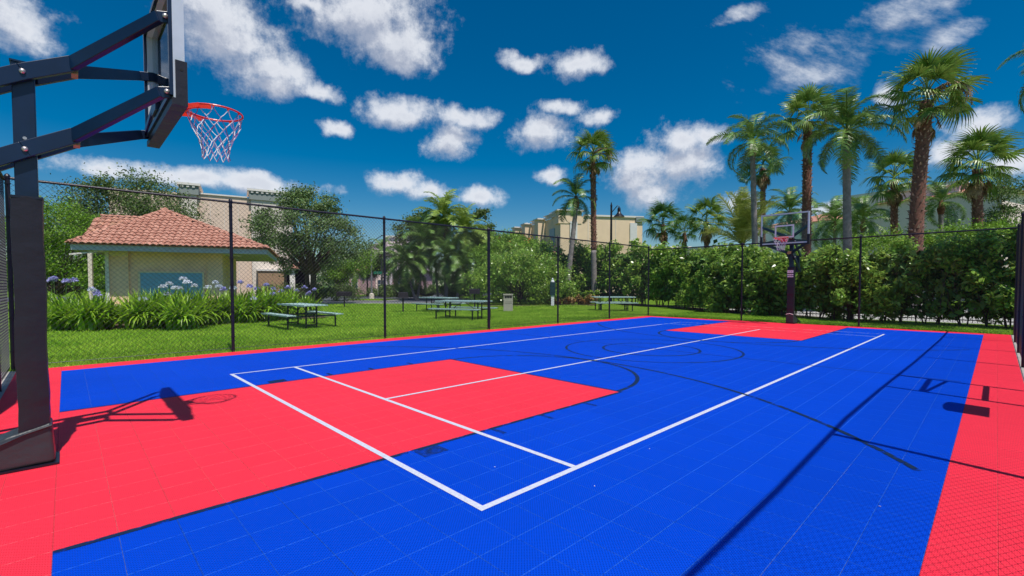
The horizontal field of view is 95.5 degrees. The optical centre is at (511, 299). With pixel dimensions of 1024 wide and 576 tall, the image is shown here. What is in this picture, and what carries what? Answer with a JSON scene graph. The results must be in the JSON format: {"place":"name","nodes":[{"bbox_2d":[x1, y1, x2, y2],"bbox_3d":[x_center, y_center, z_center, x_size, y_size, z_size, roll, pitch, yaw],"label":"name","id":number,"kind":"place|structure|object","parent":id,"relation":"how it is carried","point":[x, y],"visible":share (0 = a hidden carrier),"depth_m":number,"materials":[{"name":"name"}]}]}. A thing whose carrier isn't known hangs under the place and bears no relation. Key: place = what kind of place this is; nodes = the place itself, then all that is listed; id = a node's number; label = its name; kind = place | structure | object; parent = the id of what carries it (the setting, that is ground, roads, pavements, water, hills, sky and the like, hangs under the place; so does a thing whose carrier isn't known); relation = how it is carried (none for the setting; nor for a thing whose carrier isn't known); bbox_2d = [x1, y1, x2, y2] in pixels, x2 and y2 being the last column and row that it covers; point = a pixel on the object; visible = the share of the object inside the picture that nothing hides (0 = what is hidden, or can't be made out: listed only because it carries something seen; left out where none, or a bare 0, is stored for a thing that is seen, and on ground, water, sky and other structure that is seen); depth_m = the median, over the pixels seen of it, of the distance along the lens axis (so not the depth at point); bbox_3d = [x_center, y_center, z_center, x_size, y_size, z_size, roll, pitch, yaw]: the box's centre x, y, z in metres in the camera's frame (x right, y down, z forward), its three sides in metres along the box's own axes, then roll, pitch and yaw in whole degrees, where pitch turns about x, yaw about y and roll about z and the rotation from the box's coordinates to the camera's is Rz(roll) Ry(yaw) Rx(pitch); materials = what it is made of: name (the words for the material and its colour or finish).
{"place":"outdoors","nodes":[
{"label":"outdoors","id":0,"kind":"place"},
{"bbox_2d":[0,293,496,302],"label":"road","id":1,"kind":"structure","parent":0,"point":[422,300],"depth_m":47.30,"materials":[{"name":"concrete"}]},
{"bbox_2d":[296,298,496,303],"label":"kerb","id":2,"kind":"structure","parent":1,"relation":"on","point":[379,301],"depth_m":36.59,"materials":[{"name":"grey concrete"}]},
{"bbox_2d":[374,238,432,300],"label":"feather palm","id":3,"kind":"object","parent":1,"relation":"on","point":[405,272],"visible":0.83,"depth_m":43.59,"materials":[{"name":"green plant"}]},
{"bbox_2d":[419,230,470,299],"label":"feather palm","id":4,"kind":"object","parent":1,"relation":"on","point":[448,261],"visible":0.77,"depth_m":42.92,"materials":[{"name":"green plant"}]},
{"bbox_2d":[0,286,964,387],"bbox_3d":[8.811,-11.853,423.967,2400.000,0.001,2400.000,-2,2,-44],"label":"ground","id":5,"kind":"structure","parent":0,"point":[69,294],"depth_m":48.28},
{"bbox_2d":[1,371,12,388],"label":"concrete strip","id":6,"kind":"object","parent":5,"relation":"on","point":[6,378],"visible":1,"depth_m":7.04,"materials":[{"name":"grey concrete"}]},
{"bbox_2d":[0,172,9,381],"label":"chain link fence","id":7,"kind":"object","parent":6,"relation":"on","point":[5,349],"visible":1,"depth_m":7.17,"materials":[{"name":"black metal"}]},
{"bbox_2d":[0,192,112,301],"bbox_3d":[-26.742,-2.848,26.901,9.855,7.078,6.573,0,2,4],"label":"light tree","id":8,"kind":"object","parent":5,"relation":"on","point":[65,246],"visible":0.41,"depth_m":26.61,"materials":[{"name":"green plant"}]},
{"bbox_2d":[44,162,217,271],"bbox_3d":[-27.425,-4.587,33.125,10.912,10.156,10.298,-2,2,-44],"label":"oak tree","id":9,"kind":"object","parent":5,"relation":"on","point":[141,180],"visible":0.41,"depth_m":31.63,"materials":[{"name":"green plant"}]},
{"bbox_2d":[64,207,278,307],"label":"pavilion","id":10,"kind":"structure","parent":5,"relation":"on","point":[266,255],"depth_m":19.96,"materials":[{"name":"yellow paint"}]},
{"bbox_2d":[109,181,292,296],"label":"apartment building","id":11,"kind":"structure","parent":5,"relation":"on","point":[258,196],"depth_m":44.01,"materials":[{"name":"beige paint"}]},
{"bbox_2d":[287,264,315,298],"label":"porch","id":12,"kind":"object","parent":5,"relation":"on","point":[301,274],"visible":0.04,"depth_m":44.91,"materials":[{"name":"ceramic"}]},
{"bbox_2d":[254,279,367,301],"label":"bush","id":13,"kind":"object","parent":5,"relation":"on","point":[332,291],"visible":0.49,"depth_m":38.35,"materials":[{"name":"green plant"}]},
{"bbox_2d":[316,241,380,296],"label":"tree","id":14,"kind":"object","parent":5,"relation":"on","point":[345,271],"visible":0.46,"depth_m":41.64,"materials":[{"name":"green plant"}]},
{"bbox_2d":[346,257,366,296],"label":"feather palm","id":15,"kind":"object","parent":5,"relation":"on","point":[356,280],"visible":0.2,"depth_m":53.20,"materials":[{"name":"green plant"}]},
{"bbox_2d":[342,269,374,294],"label":"town house","id":16,"kind":"structure","parent":5,"relation":"on","point":[359,283],"depth_m":73.44,"materials":[{"name":"ceramic"}]},
{"bbox_2d":[0,239,717,290],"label":"distant wood","id":17,"kind":"object","parent":5,"relation":"on","point":[433,281],"visible":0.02,"depth_m":118.45,"materials":[{"name":"green plant"}]},
{"bbox_2d":[350,250,394,295],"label":"tree","id":18,"kind":"object","parent":5,"relation":"on","point":[376,268],"visible":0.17,"depth_m":61.61,"materials":[{"name":"green plant"}]},
{"bbox_2d":[369,243,396,288],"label":"town house","id":19,"kind":"structure","parent":5,"relation":"on","point":[378,281],"depth_m":80.18,"materials":[{"name":"beige glass"}]},
{"bbox_2d":[370,236,399,296],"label":"feather palm","id":20,"kind":"object","parent":5,"relation":"on","point":[380,248],"visible":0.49,"depth_m":57.78,"materials":[{"name":"green plant"}]},
{"bbox_2d":[335,283,436,296],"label":"bush","id":21,"kind":"object","parent":5,"relation":"on","point":[377,291],"visible":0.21,"depth_m":55.21,"materials":[{"name":"green plant"}]},
{"bbox_2d":[388,205,430,296],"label":"tall tree","id":22,"kind":"object","parent":5,"relation":"on","point":[398,227],"visible":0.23,"depth_m":54.99,"materials":[{"name":"green plant"}]},
{"bbox_2d":[392,264,432,288],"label":"town house","id":23,"kind":"structure","parent":5,"relation":"on","point":[429,278],"depth_m":69.99,"materials":[{"name":"beige glass"}]},
{"bbox_2d":[394,209,452,299],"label":"feather palm","id":24,"kind":"object","parent":5,"relation":"on","point":[424,235],"visible":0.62,"depth_m":44.41,"materials":[{"name":"green plant"}]},
{"bbox_2d":[378,283,482,297],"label":"bush","id":25,"kind":"object","parent":5,"relation":"on","point":[390,293],"visible":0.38,"depth_m":49.27,"materials":[{"name":"green plant"}]},
{"bbox_2d":[411,206,454,299],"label":"feather palm","id":26,"kind":"object","parent":5,"relation":"on","point":[438,218],"visible":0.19,"depth_m":46.24,"materials":[{"name":"green plant"}]},
{"bbox_2d":[411,189,469,299],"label":"feather palm","id":27,"kind":"object","parent":5,"relation":"on","point":[441,206],"visible":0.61,"depth_m":45.06,"materials":[{"name":"green plant"}]},
{"bbox_2d":[466,228,496,299],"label":"feather palm","id":28,"kind":"object","parent":5,"relation":"on","point":[480,239],"visible":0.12,"depth_m":45.99,"materials":[{"name":"green plant"}]},
{"bbox_2d":[470,207,497,294],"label":"tall tree","id":29,"kind":"object","parent":5,"relation":"on","point":[479,213],"visible":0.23,"depth_m":57.34,"materials":[{"name":"green plant"}]},
{"bbox_2d":[475,227,532,294],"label":"flowering tree","id":30,"kind":"object","parent":5,"relation":"on","point":[504,237],"visible":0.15,"depth_m":47.44,"materials":[{"name":"green plant"}]},
{"bbox_2d":[0,331,1023,398],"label":"court slab","id":31,"kind":"structure","parent":5,"relation":"on","point":[1018,355],"depth_m":7.82,"materials":[{"name":"concrete"}]},
{"bbox_2d":[4,173,649,369],"bbox_3d":[-0.949,-0.645,14.569,20.200,3.275,0.136,-2,2,-44],"label":"chain link fence","id":32,"kind":"object","parent":31,"relation":"on","point":[7,183],"visible":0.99,"depth_m":10.59,"materials":[{"name":"black metal"}]},
{"bbox_2d":[3,343,997,575],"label":"court underlay","id":33,"kind":"object","parent":31,"relation":"on","point":[467,549],"visible":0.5,"depth_m":3.54,"materials":[{"name":"black"}]},
{"bbox_2d":[0,316,1023,575],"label":"sport court","id":34,"kind":"object","parent":33,"relation":"on","point":[610,446],"visible":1,"depth_m":3.76,"materials":[{"name":"blue plastic"}]},
{"bbox_2d":[0,0,243,474],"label":"basketball hoop","id":35,"kind":"object","parent":34,"relation":"on","point":[28,443],"visible":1,"depth_m":3.60,"materials":[{"name":"black metal"}]},
{"bbox_2d":[760,211,809,323],"bbox_3d":[10.061,-1.087,16.608,2.238,3.930,1.489,-1,2,-23],"label":"basketball hoop","id":36,"kind":"object","parent":34,"relation":"on","point":[784,239],"visible":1,"depth_m":16.89,"materials":[{"name":"black metal"}]},
{"bbox_2d":[1013,212,1023,367],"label":"chain link fence","id":37,"kind":"object","parent":31,"relation":"on","point":[1018,328],"visible":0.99,"depth_m":9.70,"materials":[{"name":"black metal"}]},
{"bbox_2d":[511,209,643,296],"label":"apartment building","id":38,"kind":"structure","parent":5,"relation":"on","point":[626,229],"depth_m":56.07,"materials":[{"name":"beige concrete"}]},
{"bbox_2d":[610,202,623,300],"bbox_3d":[8.423,-3.750,37.358,1.184,8.150,0.858,0,2,0],"label":"street lamp","id":39,"kind":"object","parent":5,"relation":"on","point":[618,215],"visible":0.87,"depth_m":37.21,"materials":[{"name":"black metal"}]},
{"bbox_2d":[639,196,683,282],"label":"fan palm","id":40,"kind":"object","parent":5,"relation":"on","point":[663,235],"visible":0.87,"depth_m":49.30,"materials":[{"name":"green plant"}]},
{"bbox_2d":[668,212,698,256],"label":"fan palm","id":41,"kind":"object","parent":5,"relation":"on","point":[684,239],"visible":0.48,"depth_m":57.48,"materials":[{"name":"green plant"}]},
{"bbox_2d":[680,194,731,248],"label":"fan palm","id":42,"kind":"object","parent":5,"relation":"on","point":[714,205],"visible":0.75,"depth_m":45.35,"materials":[{"name":"green plant"}]},
{"bbox_2d":[699,186,790,248],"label":"feather palm","id":43,"kind":"object","parent":5,"relation":"on","point":[740,221],"visible":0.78,"depth_m":33.18,"materials":[{"name":"green plant"}]},
{"bbox_2d":[706,112,795,249],"bbox_3d":[14.042,-5.336,27.954,4.594,12.131,4.470,1,2,18],"label":"feather palm","id":44,"kind":"object","parent":5,"relation":"on","point":[750,132],"visible":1,"depth_m":27.66,"materials":[{"name":"green plant"}]},
{"bbox_2d":[734,140,791,248],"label":"fan palm","id":45,"kind":"object","parent":5,"relation":"on","point":[762,180],"visible":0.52,"depth_m":39.47,"materials":[{"name":"green plant"}]},
{"bbox_2d":[758,222,783,251],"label":"town house","id":46,"kind":"structure","parent":5,"relation":"on","point":[769,237],"depth_m":66.96,"materials":[{"name":"ceramic"}]},
{"bbox_2d":[758,187,818,238],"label":"feather palm","id":47,"kind":"object","parent":5,"relation":"on","point":[791,201],"visible":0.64,"depth_m":39.55,"materials":[{"name":"green plant"}]},
{"bbox_2d":[773,82,841,308],"bbox_3d":[18.197,-6.435,28.884,3.753,14.254,3.919,-2,2,-44],"label":"fan palm","id":48,"kind":"object","parent":5,"relation":"on","point":[801,98],"visible":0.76,"depth_m":28.56,"materials":[{"name":"green plant"}]},
{"bbox_2d":[773,215,842,275],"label":"town house","id":49,"kind":"structure","parent":5,"relation":"on","point":[814,220],"depth_m":57.26,"materials":[{"name":"ceramic"}]},
{"bbox_2d":[811,195,869,250],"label":"feather palm","id":50,"kind":"object","parent":5,"relation":"on","point":[832,207],"visible":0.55,"depth_m":43.60,"materials":[{"name":"green plant"}]},
{"bbox_2d":[796,85,909,309],"bbox_3d":[18.611,-5.361,25.648,5.224,12.323,4.851,-2,2,-44],"label":"feather palm","id":51,"kind":"object","parent":5,"relation":"on","point":[847,117],"visible":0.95,"depth_m":25.54,"materials":[{"name":"green plant"}]},
{"bbox_2d":[818,195,901,246],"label":"feather palm","id":52,"kind":"object","parent":5,"relation":"on","point":[862,212],"visible":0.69,"depth_m":35.54,"materials":[{"name":"green plant"}]},
{"bbox_2d":[819,225,926,277],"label":"tree","id":53,"kind":"object","parent":5,"relation":"on","point":[875,240],"visible":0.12,"depth_m":29.32,"materials":[{"name":"green plant"}]},
{"bbox_2d":[860,145,931,273],"bbox_3d":[26.924,-5.162,32.837,3.874,11.469,3.837,1,2,26],"label":"fan palm","id":54,"kind":"object","parent":5,"relation":"on","point":[893,196],"visible":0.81,"depth_m":32.57,"materials":[{"name":"green plant"}]},
{"bbox_2d":[851,180,969,255],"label":"town house","id":55,"kind":"structure","parent":5,"relation":"on","point":[907,193],"depth_m":49.03,"materials":[{"name":"beige glass"}]},
{"bbox_2d":[875,44,991,311],"bbox_3d":[20.181,-5.638,22.661,4.419,13.055,4.347,-2,2,-44],"label":"fan palm","id":56,"kind":"object","parent":5,"relation":"on","point":[947,67],"visible":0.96,"depth_m":22.45,"materials":[{"name":"green plant"}]},
{"bbox_2d":[899,180,970,294],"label":"feather palm","id":57,"kind":"object","parent":5,"relation":"on","point":[941,205],"visible":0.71,"depth_m":30.70,"materials":[{"name":"green plant"}]},
{"bbox_2d":[872,215,1020,305],"bbox_3d":[25.745,-2.150,26.859,8.985,5.626,5.385,0,2,-5],"label":"tree","id":58,"kind":"object","parent":5,"relation":"on","point":[950,227],"visible":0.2,"depth_m":26.57,"materials":[{"name":"green plant"}]},
{"bbox_2d":[880,187,1023,300],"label":"town house","id":59,"kind":"structure","parent":5,"relation":"on","point":[902,217],"depth_m":43.75,"materials":[{"name":"ceramic"}]},
{"bbox_2d":[931,123,1023,299],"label":"fan palm","id":60,"kind":"object","parent":5,"relation":"on","point":[978,189],"visible":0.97,"depth_m":27.39,"materials":[{"name":"green plant"}]},
{"bbox_2d":[983,172,1023,290],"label":"tree","id":61,"kind":"object","parent":5,"relation":"on","point":[1005,209],"visible":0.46,"depth_m":35.75,"materials":[{"name":"green plant"}]},
{"bbox_2d":[0,298,1012,371],"bbox_3d":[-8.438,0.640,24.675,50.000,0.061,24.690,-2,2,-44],"label":"lawn","id":62,"kind":"structure","parent":0,"point":[645,309],"depth_m":15.27,"materials":[{"name":"green plant"}]},
{"bbox_2d":[1,316,326,329],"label":"flower bed soil","id":63,"kind":"structure","parent":62,"relation":"on","point":[116,324],"depth_m":15.99,"materials":[{"name":"brown soil"}]},
{"bbox_2d":[47,276,78,329],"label":"agapanthus","id":64,"kind":"object","parent":63,"relation":"on","point":[53,318],"visible":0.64,"depth_m":14.75,"materials":[{"name":"green plant"}]},
{"bbox_2d":[53,290,101,305],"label":"agapanthus","id":65,"kind":"object","parent":63,"relation":"on","point":[67,297],"visible":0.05,"depth_m":15.87,"materials":[{"name":"green plant"}]},
{"bbox_2d":[47,287,127,329],"bbox_3d":[-13.418,0.262,14.847,2.127,1.345,2.507,0,2,15],"label":"agapanthus","id":66,"kind":"object","parent":63,"relation":"on","point":[91,311],"visible":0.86,"depth_m":14.60,"materials":[{"name":"green plant"}]},
{"bbox_2d":[106,290,138,323],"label":"agapanthus","id":67,"kind":"object","parent":63,"relation":"on","point":[127,302],"visible":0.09,"depth_m":16.96,"materials":[{"name":"green plant"}]},
{"bbox_2d":[105,288,163,328],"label":"agapanthus","id":68,"kind":"object","parent":63,"relation":"on","point":[136,316],"visible":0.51,"depth_m":15.05,"materials":[{"name":"green plant"}]},
{"bbox_2d":[122,281,209,327],"bbox_3d":[-11.611,0.137,15.686,2.513,1.542,2.709,-2,2,-44],"label":"agapanthus","id":69,"kind":"object","parent":63,"relation":"on","point":[163,302],"visible":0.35,"depth_m":15.32,"materials":[{"name":"green plant"}]},
{"bbox_2d":[143,292,215,329],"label":"agapanthus","id":70,"kind":"object","parent":63,"relation":"on","point":[180,309],"visible":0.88,"depth_m":14.62,"materials":[{"name":"green plant"}]},
{"bbox_2d":[160,276,228,325],"bbox_3d":[-11.123,0.042,15.973,2.477,1.714,2.399,1,2,22],"label":"agapanthus","id":71,"kind":"object","parent":63,"relation":"on","point":[203,298],"visible":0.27,"depth_m":15.95,"materials":[{"name":"green plant"}]},
{"bbox_2d":[203,280,246,323],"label":"agapanthus","id":72,"kind":"object","parent":63,"relation":"on","point":[225,306],"visible":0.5,"depth_m":16.68,"materials":[{"name":"green plant"}]},
{"bbox_2d":[214,280,285,323],"bbox_3d":[-10.020,0.050,17.309,2.276,1.613,2.509,1,2,22],"label":"agapanthus","id":73,"kind":"object","parent":63,"relation":"on","point":[247,306],"visible":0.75,"depth_m":17.07,"materials":[{"name":"green plant"}]},
{"bbox_2d":[247,283,295,320],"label":"agapanthus","id":74,"kind":"object","parent":63,"relation":"on","point":[272,304],"visible":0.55,"depth_m":17.99,"materials":[{"name":"green plant"}]},
{"bbox_2d":[265,285,311,319],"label":"agapanthus","id":75,"kind":"object","parent":63,"relation":"on","point":[293,300],"visible":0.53,"depth_m":18.80,"materials":[{"name":"green plant"}]},
{"bbox_2d":[293,285,324,315],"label":"agapanthus","id":76,"kind":"object","parent":63,"relation":"on","point":[308,299],"visible":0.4,"depth_m":21.37,"materials":[{"name":"green plant"}]},
{"bbox_2d":[261,303,342,329],"bbox_3d":[-7.202,0.527,15.939,2.340,0.785,1.840,2,3,44],"label":"picnic table","id":77,"kind":"object","parent":62,"relation":"on","point":[303,305],"visible":0.85,"depth_m":15.66,"materials":[{"name":"green"}]},
{"bbox_2d":[238,181,376,301],"bbox_3d":[-14.800,-4.048,33.812,9.018,8.986,9.164,-2,2,-44],"label":"oak tree","id":78,"kind":"object","parent":62,"relation":"on","point":[299,196],"visible":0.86,"depth_m":32.72,"materials":[{"name":"green plant"}]},
{"bbox_2d":[393,289,407,310],"bbox_3d":[-5.883,0.026,24.458,0.809,1.252,0.540,-1,2,-17],"label":"park grill","id":79,"kind":"object","parent":62,"relation":"on","point":[401,294],"visible":0.85,"depth_m":24.41,"materials":[{"name":"black metal"}]},
{"bbox_2d":[411,297,465,311],"bbox_3d":[-3.951,0.243,24.977,2.340,0.785,1.840,2,2,40],"label":"picnic table","id":80,"kind":"object","parent":62,"relation":"on","point":[438,304],"visible":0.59,"depth_m":24.79,"materials":[{"name":"green"}]},
{"bbox_2d":[440,243,483,299],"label":"feather palm","id":81,"kind":"object","parent":62,"relation":"on","point":[456,280],"visible":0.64,"depth_m":42.41,"materials":[{"name":"green plant"}]},
{"bbox_2d":[428,300,496,318],"bbox_3d":[-2.051,0.409,19.680,2.340,0.785,1.840,1,2,24],"label":"picnic table","id":82,"kind":"object","parent":62,"relation":"on","point":[455,308],"visible":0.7,"depth_m":19.50,"materials":[{"name":"green"}]},
{"bbox_2d":[440,203,489,299],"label":"feather palm","id":83,"kind":"object","parent":62,"relation":"on","point":[464,219],"visible":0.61,"depth_m":44.22,"materials":[{"name":"green plant"}]},
{"bbox_2d":[503,294,512,310],"bbox_3d":[-0.205,0.143,25.375,0.540,0.940,0.540,0,2,0],"label":"litter bin","id":84,"kind":"object","parent":62,"relation":"on","point":[510,300],"visible":0.9,"depth_m":25.13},
{"bbox_2d":[466,234,561,300],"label":"tree","id":85,"kind":"object","parent":62,"relation":"on","point":[484,250],"visible":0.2,"depth_m":40.85,"materials":[{"name":"green plant"}]},
{"bbox_2d":[482,304,548,305],"bbox_3d":[0.372,0.370,32.485,4.845,0.001,2.600,0,2,0],"label":"mulch bed","id":86,"kind":"object","parent":62,"relation":"on","point":[514,304],"visible":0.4,"depth_m":33.74,"materials":[{"name":"brown soil"}]},
{"bbox_2d":[459,242,580,303],"bbox_3d":[0.705,-1.870,33.740,9.324,4.702,6.305,0,2,10],"label":"bush","id":87,"kind":"object","parent":86,"relation":"on","point":[542,282],"visible":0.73,"depth_m":33.10,"materials":[{"name":"green plant"}]},
{"bbox_2d":[550,278,554,305],"bbox_3d":[2.744,-0.528,31.455,0.344,1.920,0.283,0,2,0],"label":"pet station","id":88,"kind":"object","parent":86,"relation":"on","point":[552,292],"visible":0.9,"depth_m":31.32,"materials":[{"name":"white paint"}]},
{"bbox_2d":[551,173,598,289],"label":"feather palm","id":89,"kind":"object","parent":62,"relation":"on","point":[575,188],"visible":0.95,"depth_m":37.18,"materials":[{"name":"green plant"}]},
{"bbox_2d":[500,238,653,304],"bbox_3d":[5.348,-2.332,37.508,13.476,5.379,5.858,1,2,31],"label":"hedge","id":90,"kind":"object","parent":62,"relation":"on","point":[640,287],"visible":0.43,"depth_m":36.35,"materials":[{"name":"green plant"}]},
{"bbox_2d":[559,290,599,303],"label":"hedge","id":91,"kind":"object","parent":62,"relation":"on","point":[584,295],"visible":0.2,"depth_m":34.75,"materials":[{"name":"green plant"}]},
{"bbox_2d":[566,128,618,291],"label":"fan palm","id":92,"kind":"object","parent":62,"relation":"on","point":[594,165],"visible":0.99,"depth_m":36.52,"materials":[{"name":"green plant"}]},
{"bbox_2d":[592,296,636,310],"bbox_3d":[5.749,0.199,26.377,2.340,0.785,1.840,0,2,-2],"label":"picnic table","id":93,"kind":"object","parent":62,"relation":"on","point":[615,302],"visible":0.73,"depth_m":26.00,"materials":[{"name":"green"}]},
{"bbox_2d":[628,304,1012,329],"bbox_3d":[11.817,0.608,24.847,3.651,0.001,25.820,-1,2,-23],"label":"mulch bed","id":94,"kind":"object","parent":62,"relation":"on","point":[731,311],"visible":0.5,"depth_m":20.08,"materials":[{"name":"brown soil"}]},
{"bbox_2d":[644,238,809,315],"bbox_3d":[11.153,-1.511,26.277,2.980,4.382,13.489,0,2,-12],"label":"hedge","id":95,"kind":"object","parent":94,"relation":"on","point":[693,268],"visible":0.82,"depth_m":24.45,"materials":[{"name":"green plant"}]},
{"bbox_2d":[796,285,1013,323],"bbox_3d":[15.365,-0.068,18.232,0.030,1.710,8.344,-1,2,-38],"label":"iron fence","id":96,"kind":"object","parent":94,"relation":"on","point":[911,317],"visible":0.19,"depth_m":17.75,"materials":[{"name":"black metal"}]},
{"bbox_2d":[996,47,1023,113],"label":"feather palm","id":97,"kind":"object","parent":94,"relation":"on","point":[1018,53],"visible":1,"depth_m":14.13,"materials":[{"name":"green plant"}]},
{"label":"mulch bed","id":98,"kind":"structure","parent":62,"relation":"on","visible":0},
{"bbox_2d":[548,294,597,304],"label":"plants","id":99,"kind":"object","parent":98,"relation":"on","point":[580,299],"visible":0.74,"depth_m":33.17,"materials":[{"name":"orange plant"}]},
{"bbox_2d":[0,0,1023,285],"label":"sky","id":100,"kind":"structure","parent":0,"point":[381,105],"materials":[{"name":"blue"}]},
{"bbox_2d":[661,312,1012,334],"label":"lawn","id":101,"kind":"structure","parent":0,"point":[870,327],"depth_m":16.81,"materials":[{"name":"green plant"}]},
{"bbox_2d":[649,227,1017,332],"bbox_3d":[10.355,-0.672,17.318,0.080,3.155,11.628,-2,2,-44],"label":"chain link fence","id":102,"kind":"object","parent":101,"relation":"on","point":[860,272],"visible":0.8,"depth_m":15.87,"materials":[{"name":"black metal"}]},
{"bbox_2d":[794,226,1016,327],"bbox_3d":[14.730,-0.978,16.687,2.692,3.826,9.105,-1,2,-35],"label":"hedge","id":103,"kind":"object","parent":101,"relation":"on","point":[998,279],"visible":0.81,"depth_m":16.55,"materials":[{"name":"green plant"}]},
{"bbox_2d":[729,306,1013,324],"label":"road","id":104,"kind":"structure","parent":0,"point":[905,319],"depth_m":19.68,"materials":[{"name":"grey asphalt"}]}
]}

